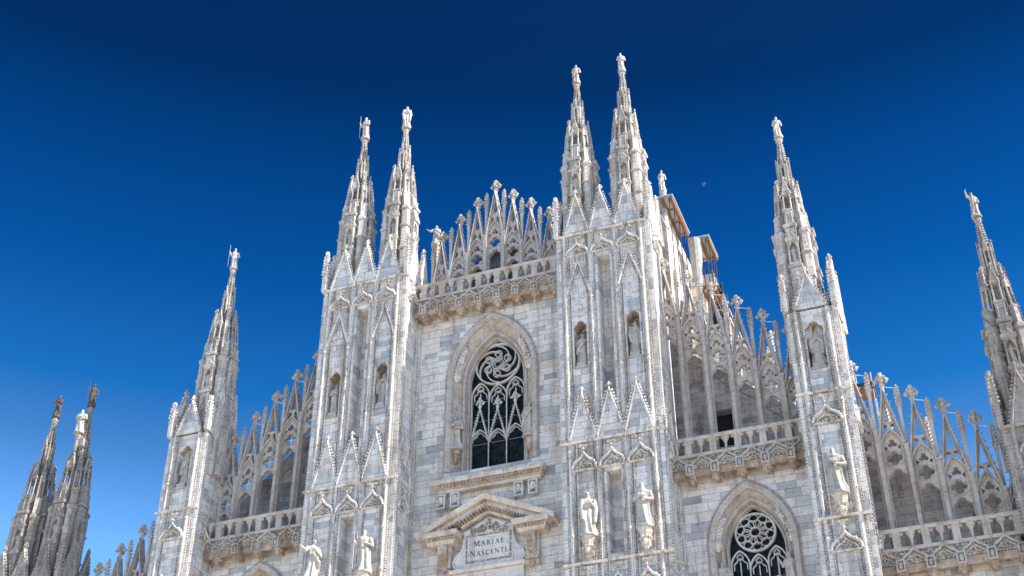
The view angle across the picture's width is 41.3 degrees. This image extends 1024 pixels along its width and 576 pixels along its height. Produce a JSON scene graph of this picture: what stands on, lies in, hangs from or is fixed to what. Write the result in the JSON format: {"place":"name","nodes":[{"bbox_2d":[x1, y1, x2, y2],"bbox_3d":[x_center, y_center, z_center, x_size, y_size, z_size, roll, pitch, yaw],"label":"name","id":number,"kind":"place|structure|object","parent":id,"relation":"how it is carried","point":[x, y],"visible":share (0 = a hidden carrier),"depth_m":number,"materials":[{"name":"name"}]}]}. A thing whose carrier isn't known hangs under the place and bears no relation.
{"place":"outdoors","nodes":[
{"label":"outdoors","id":0,"kind":"place"},
{"bbox_2d":[0,0,1023,575],"label":"sky","id":1,"kind":"structure","parent":0,"point":[142,142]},
{"label":"ground","id":2,"kind":"structure","parent":0,"visible":0},
{"bbox_2d":[0,71,1023,575],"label":"cathedral","id":3,"kind":"structure","parent":2,"relation":"on","point":[700,437],"depth_m":73.18,"materials":[{"name":"stone"}]},
{"bbox_2d":[13,533,19,548],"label":"statue","id":4,"kind":"object","parent":3,"relation":"on","point":[16,539],"visible":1,"depth_m":80.71,"materials":[{"name":"stone"}]},
{"bbox_2d":[51,522,56,537],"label":"statue","id":5,"kind":"object","parent":3,"relation":"on","point":[54,529],"visible":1,"depth_m":80.10,"materials":[{"name":"stone"}]},
{"bbox_2d":[51,395,62,419],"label":"statue","id":6,"kind":"object","parent":3,"relation":"on","point":[58,407],"visible":1,"depth_m":86.87,"materials":[{"name":"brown stone"}]},
{"bbox_2d":[73,410,87,434],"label":"statue","id":7,"kind":"object","parent":3,"relation":"on","point":[82,417],"visible":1,"depth_m":84.63,"materials":[{"name":"white stone"}]},
{"bbox_2d":[85,380,98,408],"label":"statue","id":8,"kind":"object","parent":3,"relation":"on","point":[92,397],"visible":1,"depth_m":86.32,"materials":[{"name":"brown stone"}]},
{"bbox_2d":[179,454,190,483],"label":"statue","id":9,"kind":"object","parent":3,"relation":"on","point":[184,468],"visible":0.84,"depth_m":78.24,"materials":[{"name":"stone"}]},
{"bbox_2d":[205,373,209,386],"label":"statue","id":10,"kind":"object","parent":3,"relation":"on","point":[207,377],"visible":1,"depth_m":81.89,"materials":[{"name":"stone"}]},
{"bbox_2d":[227,247,239,270],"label":"statue","id":11,"kind":"object","parent":3,"relation":"on","point":[234,260],"visible":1,"depth_m":88.14,"materials":[{"name":"stone"}]},
{"bbox_2d":[242,560,282,575],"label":"window","id":12,"kind":"structure","parent":3,"relation":"in","point":[260,569],"depth_m":74.88,"materials":[{"name":"stone"}]},
{"bbox_2d":[299,540,321,575],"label":"statue","id":13,"kind":"object","parent":3,"relation":"on","point":[313,564],"visible":1,"depth_m":70.74,"materials":[{"name":"white stone"}]},
{"bbox_2d":[329,385,338,412],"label":"statue","id":14,"kind":"object","parent":3,"relation":"on","point":[334,393],"visible":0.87,"depth_m":77.31,"materials":[{"name":"stone"}]},
{"bbox_2d":[347,232,351,244],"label":"statue","id":15,"kind":"object","parent":3,"relation":"on","point":[349,235],"visible":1,"depth_m":84.05,"materials":[{"name":"stone"}]},
{"bbox_2d":[352,525,373,575],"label":"statue","id":16,"kind":"object","parent":3,"relation":"on","point":[363,543],"visible":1,"depth_m":69.86,"materials":[{"name":"white stone"}]},
{"bbox_2d":[359,118,369,141],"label":"statue","id":17,"kind":"object","parent":3,"relation":"on","point":[365,126],"visible":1,"depth_m":90.26,"materials":[{"name":"stone"}]},
{"bbox_2d":[376,373,386,402],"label":"statue","id":18,"kind":"object","parent":3,"relation":"on","point":[381,388],"visible":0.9,"depth_m":76.48,"materials":[{"name":"stone"}]},
{"bbox_2d":[390,221,395,233],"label":"statue","id":19,"kind":"object","parent":3,"relation":"on","point":[392,225],"visible":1,"depth_m":83.21,"materials":[{"name":"stone"}]},
{"bbox_2d":[402,107,411,130],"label":"statue","id":20,"kind":"object","parent":3,"relation":"on","point":[407,114],"visible":1,"depth_m":89.39,"materials":[{"name":"stone"}]},
{"bbox_2d":[427,226,440,245],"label":"statue","id":21,"kind":"object","parent":3,"relation":"on","point":[437,232],"visible":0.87,"depth_m":85.15,"materials":[{"name":"white stone"}]},
{"bbox_2d":[449,416,463,452],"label":"statue","id":22,"kind":"object","parent":3,"relation":"on","point":[456,426],"visible":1,"depth_m":75.21,"materials":[{"name":"stone"}]},
{"bbox_2d":[442,311,539,473],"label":"window","id":23,"kind":"structure","parent":3,"relation":"in","point":[506,378],"depth_m":76.62,"materials":[{"name":"stone"}]},
{"bbox_2d":[521,401,533,439],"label":"statue","id":24,"kind":"object","parent":3,"relation":"on","point":[526,416],"visible":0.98,"depth_m":73.96,"materials":[{"name":"stone"}]},
{"bbox_2d":[572,177,577,189],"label":"statue","id":25,"kind":"object","parent":3,"relation":"on","point":[575,184],"visible":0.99,"depth_m":79.79,"materials":[{"name":"stone"}]},
{"bbox_2d":[571,65,580,85],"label":"statue","id":26,"kind":"object","parent":3,"relation":"on","point":[575,74],"visible":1,"depth_m":85.97,"materials":[{"name":"stone"}]},
{"bbox_2d":[575,334,587,363],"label":"statue","id":27,"kind":"object","parent":3,"relation":"on","point":[581,350],"visible":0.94,"depth_m":73.00,"materials":[{"name":"stone"}]},
{"bbox_2d":[577,492,598,539],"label":"statue","id":28,"kind":"object","parent":3,"relation":"on","point":[587,507],"visible":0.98,"depth_m":66.27,"materials":[{"name":"white stone"}]},
{"bbox_2d":[616,53,625,73],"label":"statue","id":29,"kind":"object","parent":3,"relation":"on","point":[620,59],"visible":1,"depth_m":85.12,"materials":[{"name":"stone"}]},
{"bbox_2d":[621,165,626,178],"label":"statue","id":30,"kind":"object","parent":3,"relation":"on","point":[624,171],"visible":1,"depth_m":78.93,"materials":[{"name":"stone"}]},
{"bbox_2d":[627,322,641,353],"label":"statue","id":31,"kind":"object","parent":3,"relation":"on","point":[633,334],"visible":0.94,"depth_m":72.17,"materials":[{"name":"stone"}]},
{"bbox_2d":[632,482,654,530],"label":"statue","id":32,"kind":"object","parent":3,"relation":"on","point":[642,496],"visible":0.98,"depth_m":65.53,"materials":[{"name":"white stone"}]},
{"bbox_2d":[657,170,666,193],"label":"statue","id":33,"kind":"object","parent":3,"relation":"on","point":[661,178],"visible":1,"depth_m":87.56,"materials":[{"name":"stone"}]},
{"bbox_2d":[654,194,691,306],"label":"roof shelter","id":34,"kind":"object","parent":3,"relation":"on","point":[675,216],"visible":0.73,"depth_m":86.61,"materials":[{"name":"brown wood"}]},
{"bbox_2d":[688,236,744,375],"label":"scaffold","id":35,"kind":"object","parent":3,"relation":"on","point":[695,252],"visible":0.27,"depth_m":87.19,"materials":[{"name":"metal"}]},
{"bbox_2d":[688,234,718,314],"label":"roof shelter","id":36,"kind":"object","parent":35,"relation":"on","point":[705,240],"visible":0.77,"depth_m":88.66,"materials":[{"name":"brown wood"}]},
{"bbox_2d":[718,562,731,575],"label":"statue","id":37,"kind":"object","parent":3,"relation":"on","point":[723,570],"visible":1,"depth_m":65.17,"materials":[{"name":"stone"}]},
{"bbox_2d":[706,478,805,575],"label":"window","id":38,"kind":"structure","parent":3,"relation":"in","point":[757,536],"depth_m":66.34,"materials":[{"name":"stone"}]},
{"bbox_2d":[772,117,782,140],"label":"statue","id":39,"kind":"object","parent":3,"relation":"on","point":[776,123],"visible":1,"depth_m":77.82,"materials":[{"name":"stone"}]},
{"bbox_2d":[777,547,796,575],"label":"statue","id":40,"kind":"object","parent":3,"relation":"on","point":[788,563],"visible":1,"depth_m":64.19,"materials":[{"name":"stone"}]},
{"bbox_2d":[790,246,798,261],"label":"statue","id":41,"kind":"object","parent":3,"relation":"on","point":[794,256],"visible":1,"depth_m":71.66,"materials":[{"name":"stone"}]},
{"bbox_2d":[808,331,827,366],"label":"statue","id":42,"kind":"object","parent":3,"relation":"on","point":[816,344],"visible":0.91,"depth_m":67.75,"materials":[{"name":"stone"}]},
{"bbox_2d":[823,448,849,497],"bbox_3d":[15.009,8.473,63.010,0.937,2.466,0.868,15,-38,-20],"label":"statue","id":43,"kind":"object","parent":3,"relation":"on","point":[833,462],"visible":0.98,"depth_m":62.78,"materials":[{"name":"white stone"}]},
{"bbox_2d":[854,372,879,423],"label":"scaffold","id":44,"kind":"object","parent":3,"relation":"on","point":[864,396],"visible":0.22,"depth_m":72.92,"materials":[{"name":"metal"}]},
{"bbox_2d":[964,190,981,219],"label":"statue","id":45,"kind":"object","parent":3,"relation":"on","point":[974,201],"visible":1,"depth_m":70.68,"materials":[{"name":"stone"}]},
{"bbox_2d":[1006,344,1018,362],"bbox_3d":[23.745,3.069,64.581,0.558,1.221,0.416,21,-41,-27],"label":"statue","id":46,"kind":"object","parent":3,"relation":"on","point":[1012,354],"visible":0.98,"depth_m":64.46,"materials":[{"name":"stone"}]}
]}

